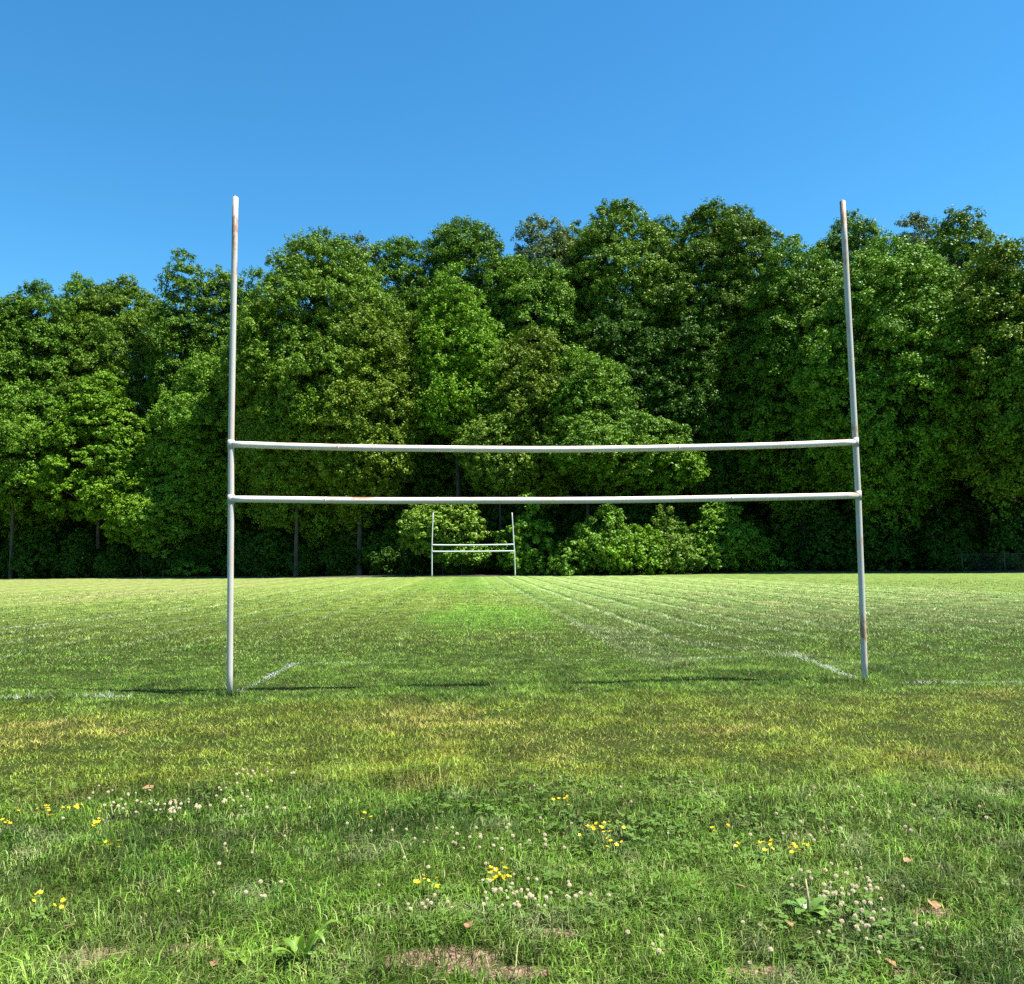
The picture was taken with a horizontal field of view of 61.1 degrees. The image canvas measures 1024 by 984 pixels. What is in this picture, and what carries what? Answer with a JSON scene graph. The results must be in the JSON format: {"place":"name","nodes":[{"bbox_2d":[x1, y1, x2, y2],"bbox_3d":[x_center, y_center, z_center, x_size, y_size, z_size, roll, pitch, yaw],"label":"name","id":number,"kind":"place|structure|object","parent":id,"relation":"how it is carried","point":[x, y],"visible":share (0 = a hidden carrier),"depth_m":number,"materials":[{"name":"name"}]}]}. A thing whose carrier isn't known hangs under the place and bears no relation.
{"place":"outdoors","nodes":[
{"label":"outdoors","id":0,"kind":"place"},
{"bbox_2d":[0,571,1023,983],"bbox_3d":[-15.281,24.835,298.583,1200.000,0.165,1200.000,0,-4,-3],"label":"ground","id":1,"kind":"structure","parent":0,"point":[92,587],"depth_m":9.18,"materials":[{"name":"green plant"}]},
{"bbox_2d":[268,919,343,962],"bbox_3d":[-0.748,1.653,3.161,0.283,0.145,0.238,2,-5,-29],"label":"broadleaf weed","id":2,"kind":"object","parent":1,"relation":"on","point":[298,942],"visible":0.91,"depth_m":3.15,"materials":[{"name":"green plant"}]},
{"bbox_2d":[431,513,515,576],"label":"goal post","id":3,"kind":"object","parent":1,"relation":"on","point":[432,545],"visible":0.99,"depth_m":77.92,"materials":[{"name":"white metal"}]},
{"bbox_2d":[0,771,1023,983],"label":"clover leaves","id":4,"kind":"object","parent":1,"relation":"on","point":[883,923],"visible":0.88,"depth_m":3.90,"materials":[{"name":"green plant"}]},
{"bbox_2d":[226,196,867,695],"bbox_3d":[0.437,-0.568,10.161,7.424,5.956,0.080,0,-4,-3],"label":"goal post","id":5,"kind":"object","parent":1,"relation":"on","point":[852,442],"visible":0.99,"depth_m":10.11,"materials":[{"name":"white metal"}]},
{"bbox_2d":[238,653,857,691],"bbox_3d":[0.540,2.342,11.452,7.661,0.078,2.729,0,-4,-3],"label":"goal area line","id":6,"kind":"object","parent":1,"relation":"on","point":[832,668],"visible":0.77,"depth_m":11.86,"materials":[{"name":"paint"}]},
{"bbox_2d":[782,879,829,917],"bbox_3d":[1.208,1.675,3.578,0.192,0.151,0.155,-3,-5,25],"label":"broadleaf weed","id":7,"kind":"object","parent":1,"relation":"on","point":[809,905],"visible":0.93,"depth_m":3.58,"materials":[{"name":"green plant"}]},
{"bbox_2d":[0,567,1023,578],"bbox_3d":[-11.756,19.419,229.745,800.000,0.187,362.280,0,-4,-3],"label":"forest floor","id":8,"kind":"structure","parent":0,"point":[559,574],"depth_m":81.95,"materials":[{"name":"green plant"}]},
{"bbox_2d":[0,545,24,577],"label":"undergrowth shrub","id":9,"kind":"object","parent":8,"relation":"on","point":[4,559],"visible":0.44,"depth_m":99.56,"materials":[{"name":"green plant"}]},
{"bbox_2d":[0,295,58,529],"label":"broadleaf tree","id":10,"kind":"object","parent":8,"relation":"on","point":[9,354],"visible":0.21,"depth_m":101.25,"materials":[{"name":"green plant"}]},
{"bbox_2d":[8,530,65,578],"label":"undergrowth shrub","id":11,"kind":"object","parent":8,"relation":"on","point":[39,547],"visible":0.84,"depth_m":97.75,"materials":[{"name":"green plant"}]},
{"bbox_2d":[0,377,82,577],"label":"broadleaf tree","id":12,"kind":"object","parent":8,"relation":"on","point":[31,425],"visible":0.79,"depth_m":97.51,"materials":[{"name":"green plant"}]},
{"bbox_2d":[0,277,94,576],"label":"broadleaf tree","id":13,"kind":"object","parent":8,"relation":"on","point":[40,364],"visible":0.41,"depth_m":102.84,"materials":[{"name":"green plant"}]},
{"bbox_2d":[36,528,105,577],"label":"undergrowth shrub","id":14,"kind":"object","parent":8,"relation":"on","point":[79,537],"visible":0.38,"depth_m":98.92,"materials":[{"name":"green plant"}]},
{"bbox_2d":[52,545,97,577],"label":"undergrowth shrub","id":15,"kind":"object","parent":8,"relation":"on","point":[76,571],"visible":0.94,"depth_m":96.57,"materials":[{"name":"green plant"}]},
{"bbox_2d":[47,270,109,498],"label":"broadleaf tree","id":16,"kind":"object","parent":8,"relation":"on","point":[74,286],"visible":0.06,"depth_m":114.19,"materials":[{"name":"green plant"}]},
{"bbox_2d":[19,369,164,548],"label":"broadleaf tree","id":17,"kind":"object","parent":8,"relation":"on","point":[96,484],"visible":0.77,"depth_m":96.98,"materials":[{"name":"green plant"}]},
{"bbox_2d":[90,545,135,577],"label":"undergrowth shrub","id":18,"kind":"object","parent":8,"relation":"on","point":[115,566],"visible":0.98,"depth_m":94.72,"materials":[{"name":"green plant"}]},
{"bbox_2d":[41,272,192,527],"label":"broadleaf tree","id":19,"kind":"object","parent":8,"relation":"on","point":[121,331],"visible":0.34,"depth_m":106.61,"materials":[{"name":"green plant"}]},
{"bbox_2d":[91,525,143,576],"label":"undergrowth shrub","id":20,"kind":"object","parent":8,"relation":"on","point":[127,551],"visible":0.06,"depth_m":100.49,"materials":[{"name":"green plant"}]},
{"bbox_2d":[97,454,189,576],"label":"broadleaf tree","id":21,"kind":"object","parent":8,"relation":"on","point":[110,527],"visible":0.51,"depth_m":94.45,"materials":[{"name":"green plant"}]},
{"bbox_2d":[128,542,171,576],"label":"undergrowth shrub","id":22,"kind":"object","parent":8,"relation":"on","point":[146,563],"visible":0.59,"depth_m":95.32,"materials":[{"name":"green plant"}]},
{"bbox_2d":[114,475,212,575],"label":"broadleaf tree","id":23,"kind":"object","parent":8,"relation":"on","point":[140,498],"visible":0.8,"depth_m":92.89,"materials":[{"name":"green plant"}]},
{"bbox_2d":[133,247,222,466],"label":"broadleaf tree","id":24,"kind":"object","parent":8,"relation":"on","point":[177,321],"visible":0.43,"depth_m":104.03,"materials":[{"name":"green plant"}]},
{"bbox_2d":[162,559,211,576],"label":"leafy bush","id":25,"kind":"object","parent":8,"relation":"on","point":[180,570],"visible":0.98,"depth_m":90.71,"materials":[{"name":"green plant"}]},
{"bbox_2d":[164,530,224,575],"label":"undergrowth shrub","id":26,"kind":"object","parent":8,"relation":"on","point":[170,560],"visible":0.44,"depth_m":94.52,"materials":[{"name":"green plant"}]},
{"bbox_2d":[174,523,227,575],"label":"undergrowth shrub","id":27,"kind":"object","parent":8,"relation":"on","point":[221,544],"visible":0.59,"depth_m":94.64,"materials":[{"name":"green plant"}]},
{"bbox_2d":[136,351,272,558],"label":"broadleaf tree","id":28,"kind":"object","parent":8,"relation":"on","point":[191,426],"visible":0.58,"depth_m":94.97,"materials":[{"name":"green plant"}]},
{"bbox_2d":[176,263,247,521],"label":"broadleaf tree","id":29,"kind":"object","parent":8,"relation":"on","point":[224,280],"visible":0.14,"depth_m":105.01,"materials":[{"name":"green plant"}]},
{"bbox_2d":[209,265,275,529],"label":"broadleaf tree","id":30,"kind":"object","parent":8,"relation":"on","point":[257,273],"visible":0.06,"depth_m":106.32,"materials":[{"name":"green plant"}]},
{"bbox_2d":[217,530,272,576],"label":"undergrowth shrub","id":31,"kind":"object","parent":8,"relation":"on","point":[247,537],"visible":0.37,"depth_m":92.56,"materials":[{"name":"green plant"}]},
{"bbox_2d":[227,506,271,574],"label":"undergrowth shrub","id":32,"kind":"object","parent":8,"relation":"on","point":[246,522],"visible":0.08,"depth_m":99.28,"materials":[{"name":"green plant"}]},
{"bbox_2d":[238,526,302,576],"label":"undergrowth shrub","id":33,"kind":"object","parent":8,"relation":"on","point":[273,547],"visible":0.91,"depth_m":90.01,"materials":[{"name":"green plant"}]},
{"bbox_2d":[236,340,348,575],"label":"broadleaf tree","id":34,"kind":"object","parent":8,"relation":"on","point":[279,482],"visible":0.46,"depth_m":86.83,"materials":[{"name":"green plant"}]},
{"bbox_2d":[284,544,323,575],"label":"undergrowth shrub","id":35,"kind":"object","parent":8,"relation":"on","point":[309,565],"visible":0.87,"depth_m":89.85,"materials":[{"name":"green plant"}]},
{"bbox_2d":[211,225,424,574],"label":"broadleaf tree","id":36,"kind":"object","parent":8,"relation":"on","point":[345,284],"visible":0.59,"depth_m":88.93,"materials":[{"name":"green plant"}]},
{"bbox_2d":[317,522,376,575],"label":"undergrowth shrub","id":37,"kind":"object","parent":8,"relation":"on","point":[336,559],"visible":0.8,"depth_m":89.21,"materials":[{"name":"green plant"}]},
{"bbox_2d":[283,302,432,574],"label":"broadleaf tree","id":38,"kind":"object","parent":8,"relation":"on","point":[377,398],"visible":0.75,"depth_m":86.60,"materials":[{"name":"green plant"}]},
{"bbox_2d":[331,506,394,574],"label":"undergrowth shrub","id":39,"kind":"object","parent":8,"relation":"on","point":[382,521],"visible":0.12,"depth_m":93.13,"materials":[{"name":"green plant"}]},
{"bbox_2d":[347,230,385,282],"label":"broadleaf tree","id":40,"kind":"object","parent":8,"relation":"on","point":[357,238],"visible":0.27,"depth_m":101.31,"materials":[{"name":"green plant"}]},
{"bbox_2d":[362,514,429,574],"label":"undergrowth shrub","id":41,"kind":"object","parent":8,"relation":"on","point":[380,553],"visible":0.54,"depth_m":87.69,"materials":[{"name":"green plant"}]},
{"bbox_2d":[366,233,436,370],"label":"broadleaf tree","id":42,"kind":"object","parent":8,"relation":"on","point":[399,265],"visible":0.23,"depth_m":100.70,"materials":[{"name":"green plant"}]},
{"bbox_2d":[378,491,443,573],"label":"undergrowth shrub","id":43,"kind":"object","parent":8,"relation":"on","point":[399,508],"visible":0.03,"depth_m":92.33,"materials":[{"name":"green plant"}]},
{"bbox_2d":[367,391,473,518],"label":"tree","id":44,"kind":"object","parent":8,"relation":"on","point":[423,482],"visible":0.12,"depth_m":94.00,"materials":[{"name":"green plant"}]},
{"bbox_2d":[393,542,460,574],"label":"undergrowth shrub","id":45,"kind":"object","parent":8,"relation":"on","point":[407,560],"visible":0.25,"depth_m":86.73,"materials":[{"name":"green plant"}]},
{"bbox_2d":[396,495,494,574],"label":"leafy bush","id":46,"kind":"object","parent":8,"relation":"on","point":[451,520],"visible":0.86,"depth_m":80.68,"materials":[{"name":"green plant"}]},
{"bbox_2d":[404,261,514,573],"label":"broadleaf tree","id":47,"kind":"object","parent":8,"relation":"on","point":[442,396],"visible":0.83,"depth_m":89.50,"materials":[{"name":"green plant"}]},
{"bbox_2d":[426,537,492,574],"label":"leafy bush","id":48,"kind":"object","parent":8,"relation":"on","point":[461,558],"visible":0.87,"depth_m":80.39,"materials":[{"name":"green plant"}]},
{"bbox_2d":[393,215,537,387],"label":"broadleaf tree","id":49,"kind":"object","parent":8,"relation":"on","point":[455,245],"visible":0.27,"depth_m":101.13,"materials":[{"name":"green plant"}]},
{"bbox_2d":[428,508,505,573],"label":"undergrowth shrub","id":50,"kind":"object","parent":8,"relation":"on","point":[451,568],"visible":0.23,"depth_m":85.45,"materials":[{"name":"green plant"}]},
{"bbox_2d":[428,389,538,504],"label":"tree","id":51,"kind":"object","parent":8,"relation":"on","point":[466,485],"visible":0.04,"depth_m":94.29,"materials":[{"name":"green plant"}]},
{"bbox_2d":[451,410,540,573],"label":"broadleaf tree","id":52,"kind":"object","parent":8,"relation":"on","point":[478,460],"visible":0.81,"depth_m":84.46,"materials":[{"name":"green plant"}]},
{"bbox_2d":[458,350,533,572],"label":"broadleaf tree","id":53,"kind":"object","parent":8,"relation":"on","point":[495,505],"visible":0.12,"depth_m":89.95,"materials":[{"name":"green plant"}]},
{"bbox_2d":[478,474,554,572],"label":"undergrowth shrub","id":54,"kind":"object","parent":8,"relation":"on","point":[491,512],"visible":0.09,"depth_m":89.61,"materials":[{"name":"green plant"}]},
{"bbox_2d":[493,492,557,574],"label":"leafy bush","id":55,"kind":"object","parent":8,"relation":"on","point":[524,551],"visible":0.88,"depth_m":81.14,"materials":[{"name":"green plant"}]},
{"bbox_2d":[491,505,564,573],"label":"undergrowth shrub","id":56,"kind":"object","parent":8,"relation":"on","point":[556,532],"visible":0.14,"depth_m":87.22,"materials":[{"name":"green plant"}]},
{"bbox_2d":[473,254,583,410],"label":"broadleaf tree","id":57,"kind":"object","parent":8,"relation":"on","point":[560,307],"visible":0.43,"depth_m":96.39,"materials":[{"name":"green plant"}]},
{"bbox_2d":[476,322,582,572],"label":"broadleaf tree","id":58,"kind":"object","parent":8,"relation":"on","point":[536,362],"visible":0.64,"depth_m":86.22,"materials":[{"name":"green plant"}]},
{"bbox_2d":[487,483,577,572],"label":"undergrowth shrub","id":59,"kind":"object","parent":8,"relation":"on","point":[562,510],"visible":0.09,"depth_m":90.38,"materials":[{"name":"green plant"}]},
{"bbox_2d":[497,213,584,340],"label":"broadleaf tree","id":60,"kind":"object","parent":8,"relation":"on","point":[539,250],"visible":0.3,"depth_m":102.73,"materials":[{"name":"green plant"}]},
{"bbox_2d":[543,220,606,318],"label":"broadleaf tree","id":61,"kind":"object","parent":8,"relation":"on","point":[575,230],"visible":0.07,"depth_m":105.55,"materials":[{"name":"green plant"}]},
{"bbox_2d":[545,531,609,575],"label":"leafy bush","id":62,"kind":"object","parent":8,"relation":"on","point":[568,563],"visible":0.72,"depth_m":77.56,"materials":[{"name":"green plant"}]},
{"bbox_2d":[551,488,606,572],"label":"undergrowth shrub","id":63,"kind":"object","parent":8,"relation":"on","point":[577,510],"visible":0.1,"depth_m":89.26,"materials":[{"name":"green plant"}]},
{"bbox_2d":[528,341,638,572],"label":"broadleaf tree","id":64,"kind":"object","parent":8,"relation":"on","point":[585,373],"visible":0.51,"depth_m":85.55,"materials":[{"name":"green plant"}]},
{"bbox_2d":[558,503,647,574],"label":"leafy bush","id":65,"kind":"object","parent":8,"relation":"on","point":[596,536],"visible":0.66,"depth_m":77.81,"materials":[{"name":"green plant"}]},
{"bbox_2d":[525,405,698,509],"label":"broadleaf tree","id":66,"kind":"object","parent":8,"relation":"on","point":[621,436],"visible":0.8,"depth_m":82.15,"materials":[{"name":"green plant"}]},
{"bbox_2d":[557,197,687,366],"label":"broadleaf tree","id":67,"kind":"object","parent":8,"relation":"on","point":[616,274],"visible":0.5,"depth_m":97.93,"materials":[{"name":"green plant"}]},
{"bbox_2d":[564,300,694,516],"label":"broadleaf tree","id":68,"kind":"object","parent":8,"relation":"on","point":[630,344],"visible":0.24,"depth_m":91.42,"materials":[{"name":"green plant"}]},
{"bbox_2d":[592,473,683,571],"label":"undergrowth shrub","id":69,"kind":"object","parent":8,"relation":"on","point":[644,513],"visible":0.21,"depth_m":86.51,"materials":[{"name":"green plant"}]},
{"bbox_2d":[597,523,679,574],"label":"leafy bush","id":70,"kind":"object","parent":8,"relation":"on","point":[654,560],"visible":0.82,"depth_m":76.12,"materials":[{"name":"green plant"}]},
{"bbox_2d":[617,433,710,571],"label":"broadleaf tree","id":71,"kind":"object","parent":8,"relation":"on","point":[698,472],"visible":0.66,"depth_m":83.16,"materials":[{"name":"green plant"}]},
{"bbox_2d":[632,504,697,573],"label":"leafy bush","id":72,"kind":"object","parent":8,"relation":"on","point":[678,544],"visible":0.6,"depth_m":77.78,"materials":[{"name":"green plant"}]},
{"bbox_2d":[642,213,704,329],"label":"broadleaf tree","id":73,"kind":"object","parent":8,"relation":"on","point":[671,233],"visible":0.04,"depth_m":103.58,"materials":[{"name":"green plant"}]},
{"bbox_2d":[654,515,706,572],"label":"undergrowth shrub","id":74,"kind":"object","parent":8,"relation":"on","point":[682,531],"visible":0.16,"depth_m":81.33,"materials":[{"name":"green plant"}]},
{"bbox_2d":[662,544,721,572],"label":"leafy bush","id":75,"kind":"object","parent":8,"relation":"on","point":[701,562],"visible":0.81,"depth_m":77.09,"materials":[{"name":"green plant"}]},
{"bbox_2d":[633,302,766,531],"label":"broadleaf tree","id":76,"kind":"object","parent":8,"relation":"on","point":[723,465],"visible":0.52,"depth_m":88.07,"materials":[{"name":"green plant"}]},
{"bbox_2d":[633,195,805,521],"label":"broadleaf tree","id":77,"kind":"object","parent":8,"relation":"on","point":[726,276],"visible":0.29,"depth_m":92.70,"materials":[{"name":"green plant"}]},
{"bbox_2d":[688,501,768,571],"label":"leafy bush","id":78,"kind":"object","parent":8,"relation":"on","point":[730,534],"visible":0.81,"depth_m":79.57,"materials":[{"name":"green plant"}]},
{"bbox_2d":[719,514,778,569],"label":"undergrowth shrub","id":79,"kind":"object","parent":8,"relation":"on","point":[757,523],"visible":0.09,"depth_m":87.94,"materials":[{"name":"green plant"}]},
{"bbox_2d":[726,522,775,570],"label":"leafy bush","id":80,"kind":"object","parent":8,"relation":"on","point":[763,541],"visible":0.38,"depth_m":82.35,"materials":[{"name":"green plant"}]},
{"bbox_2d":[753,549,798,570],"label":"leafy bush","id":81,"kind":"object","parent":8,"relation":"on","point":[781,562],"visible":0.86,"depth_m":82.70,"materials":[{"name":"green plant"}]},
{"bbox_2d":[764,525,810,569],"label":"leafy bush","id":82,"kind":"object","parent":8,"relation":"on","point":[790,542],"visible":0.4,"depth_m":85.56,"materials":[{"name":"green plant"}]},
{"bbox_2d":[725,234,866,569],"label":"broadleaf tree","id":83,"kind":"object","parent":8,"relation":"on","point":[798,286],"visible":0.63,"depth_m":85.53,"materials":[{"name":"green plant"}]},
{"bbox_2d":[784,509,857,570],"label":"undergrowth shrub","id":84,"kind":"object","parent":8,"relation":"on","point":[818,551],"visible":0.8,"depth_m":80.76,"materials":[{"name":"green plant"}]},
{"bbox_2d":[803,208,897,312],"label":"broadleaf tree","id":85,"kind":"object","parent":8,"relation":"on","point":[857,228],"visible":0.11,"depth_m":97.25,"materials":[{"name":"green plant"}]},
{"bbox_2d":[828,468,926,569],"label":"undergrowth shrub","id":86,"kind":"object","parent":8,"relation":"on","point":[847,509],"visible":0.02,"depth_m":82.37,"materials":[{"name":"green plant"}]},
{"bbox_2d":[834,509,921,570],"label":"undergrowth shrub","id":87,"kind":"object","parent":8,"relation":"on","point":[871,531],"visible":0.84,"depth_m":77.11,"materials":[{"name":"green plant"}]},
{"bbox_2d":[848,503,924,570],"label":"undergrowth shrub","id":88,"kind":"object","parent":8,"relation":"on","point":[904,562],"visible":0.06,"depth_m":78.78,"materials":[{"name":"green plant"}]},
{"bbox_2d":[781,229,992,569],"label":"broadleaf tree","id":89,"kind":"object","parent":8,"relation":"on","point":[894,486],"visible":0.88,"depth_m":76.13,"materials":[{"name":"green plant"}]},
{"bbox_2d":[831,311,981,517],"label":"tree","id":90,"kind":"object","parent":8,"relation":"on","point":[888,356],"visible":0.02,"depth_m":82.86,"materials":[{"name":"green plant"}]},
{"bbox_2d":[886,211,956,323],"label":"broadleaf tree","id":91,"kind":"object","parent":8,"relation":"on","point":[921,227],"visible":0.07,"depth_m":103.72,"materials":[{"name":"green plant"}]},
{"bbox_2d":[913,506,989,569],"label":"undergrowth shrub","id":92,"kind":"object","parent":8,"relation":"on","point":[959,520],"visible":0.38,"depth_m":76.05,"materials":[{"name":"green plant"}]},
{"bbox_2d":[909,467,999,568],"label":"undergrowth shrub","id":93,"kind":"object","parent":8,"relation":"on","point":[966,503],"visible":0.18,"depth_m":78.71,"materials":[{"name":"green plant"}]},
{"bbox_2d":[924,528,985,570],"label":"undergrowth shrub","id":94,"kind":"object","parent":8,"relation":"on","point":[944,556],"visible":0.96,"depth_m":72.56,"materials":[{"name":"green plant"}]},
{"bbox_2d":[904,205,1022,516],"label":"broadleaf tree","id":95,"kind":"object","parent":8,"relation":"on","point":[957,245],"visible":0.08,"depth_m":85.64,"materials":[{"name":"green plant"}]},
{"bbox_2d":[921,232,1023,569],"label":"broadleaf tree","id":96,"kind":"object","parent":8,"relation":"on","point":[1002,487],"visible":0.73,"depth_m":71.60,"materials":[{"name":"green plant"}]},
{"bbox_2d":[963,266,1023,500],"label":"broadleaf tree","id":97,"kind":"object","parent":8,"relation":"on","point":[1000,386],"visible":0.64,"depth_m":69.94,"materials":[{"name":"green plant"}]},
{"bbox_2d":[974,501,1023,569],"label":"undergrowth shrub","id":98,"kind":"object","parent":8,"relation":"on","point":[1002,538],"visible":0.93,"depth_m":71.08,"materials":[{"name":"green plant"}]},
{"bbox_2d":[0,0,1023,404],"label":"sky","id":99,"kind":"structure","parent":0,"point":[130,130],"materials":[{"name":"blue"}]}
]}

